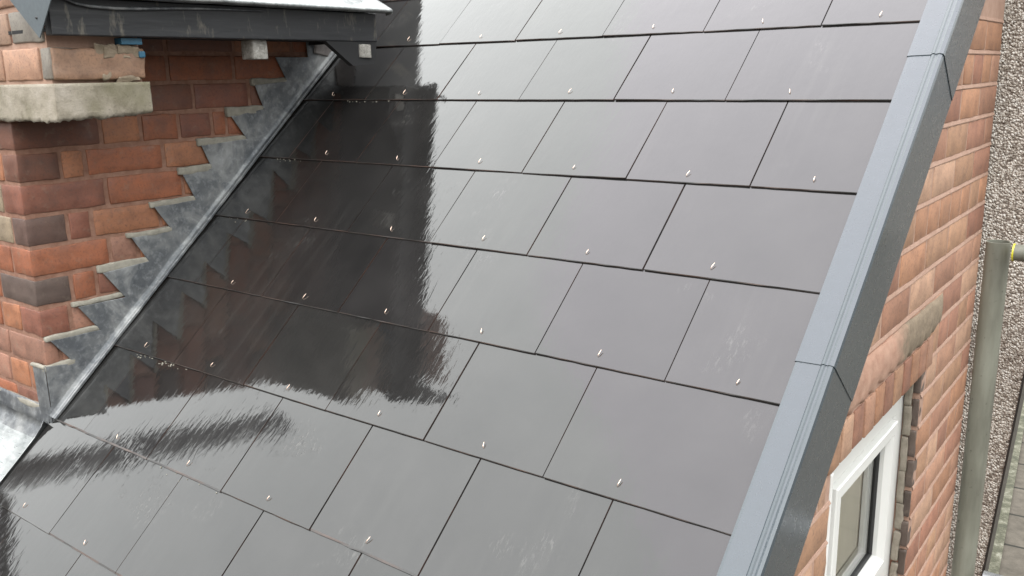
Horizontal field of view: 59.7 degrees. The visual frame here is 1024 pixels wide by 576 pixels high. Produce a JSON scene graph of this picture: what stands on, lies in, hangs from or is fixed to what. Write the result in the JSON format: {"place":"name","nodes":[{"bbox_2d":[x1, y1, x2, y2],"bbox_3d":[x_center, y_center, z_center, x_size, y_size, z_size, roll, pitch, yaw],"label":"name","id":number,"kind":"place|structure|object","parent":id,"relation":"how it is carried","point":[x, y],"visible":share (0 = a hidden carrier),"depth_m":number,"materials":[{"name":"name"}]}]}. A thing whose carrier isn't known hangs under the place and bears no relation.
{"place":"outdoors","nodes":[
{"label":"outdoors","id":0,"kind":"place"},
{"bbox_2d":[999,432,1023,575],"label":"ground","id":1,"kind":"structure","parent":0,"point":[1012,562],"depth_m":5.68,"materials":[{"name":"concrete"}]},
{"bbox_2d":[0,0,336,484],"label":"brick house","id":2,"kind":"structure","parent":1,"relation":"on","point":[124,169],"depth_m":2.52,"materials":[{"name":"brick"}]},
{"bbox_2d":[10,0,51,37],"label":"metal flap","id":3,"kind":"object","parent":2,"relation":"attached to","point":[34,13],"visible":1,"depth_m":2.03,"materials":[{"name":"grey metal"}]},
{"bbox_2d":[114,38,141,44],"bbox_3d":[-0.957,-0.613,2.221,0.039,0.016,0.055,9,17,36],"label":"plastic packer","id":4,"kind":"object","parent":2,"relation":"on","point":[129,41],"visible":0.91,"depth_m":2.21,"materials":[{"name":"blue plastic"}]},
{"bbox_2d":[138,51,144,57],"bbox_3d":[-0.935,-0.588,2.249,0.017,0.016,0.017,9,17,36],"label":"plastic plug","id":5,"kind":"object","parent":2,"relation":"attached to","point":[141,54],"visible":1,"depth_m":2.24,"materials":[{"name":"blue plastic"}]},
{"bbox_2d":[8,0,392,65],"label":"lead canopy","id":6,"kind":"object","parent":2,"relation":"attached to","point":[345,31],"visible":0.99,"depth_m":2.42,"materials":[{"name":"black metal"}]},
{"bbox_2d":[0,0,1005,575],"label":"slate roofed extension","id":7,"kind":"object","parent":1,"relation":"on","point":[566,286],"visible":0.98,"depth_m":2.03,"materials":[{"name":"black stone"}]},
{"bbox_2d":[825,394,904,575],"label":"window","id":8,"kind":"structure","parent":7,"relation":"in","point":[862,492],"depth_m":2.25,"materials":[{"name":"white plastic"}]},
{"bbox_2d":[951,239,1011,575],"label":"scaffold pole","id":9,"kind":"object","parent":1,"relation":"on","point":[989,332],"visible":1,"depth_m":2.03,"materials":[{"name":"grey metal"}]},
{"bbox_2d":[982,570,1002,575],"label":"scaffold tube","id":10,"kind":"object","parent":9,"relation":"attached to","point":[986,573],"visible":1,"depth_m":2.08,"materials":[{"name":"silver metal"}]},
{"bbox_2d":[1011,244,1023,261],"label":"scaffold tube","id":11,"kind":"object","parent":9,"relation":"attached to","point":[1017,253],"visible":1,"depth_m":1.90,"materials":[{"name":"grey metal"}]},
{"bbox_2d":[946,0,1023,575],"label":"neighbour wall","id":12,"kind":"structure","parent":1,"relation":"on","point":[1003,216],"depth_m":2.67,"materials":[{"name":"grey stone"}]},
{"bbox_2d":[988,402,1023,573],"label":"path margin","id":13,"kind":"object","parent":1,"relation":"on","point":[996,558],"depth_m":5.99,"materials":[{"name":"concrete"}]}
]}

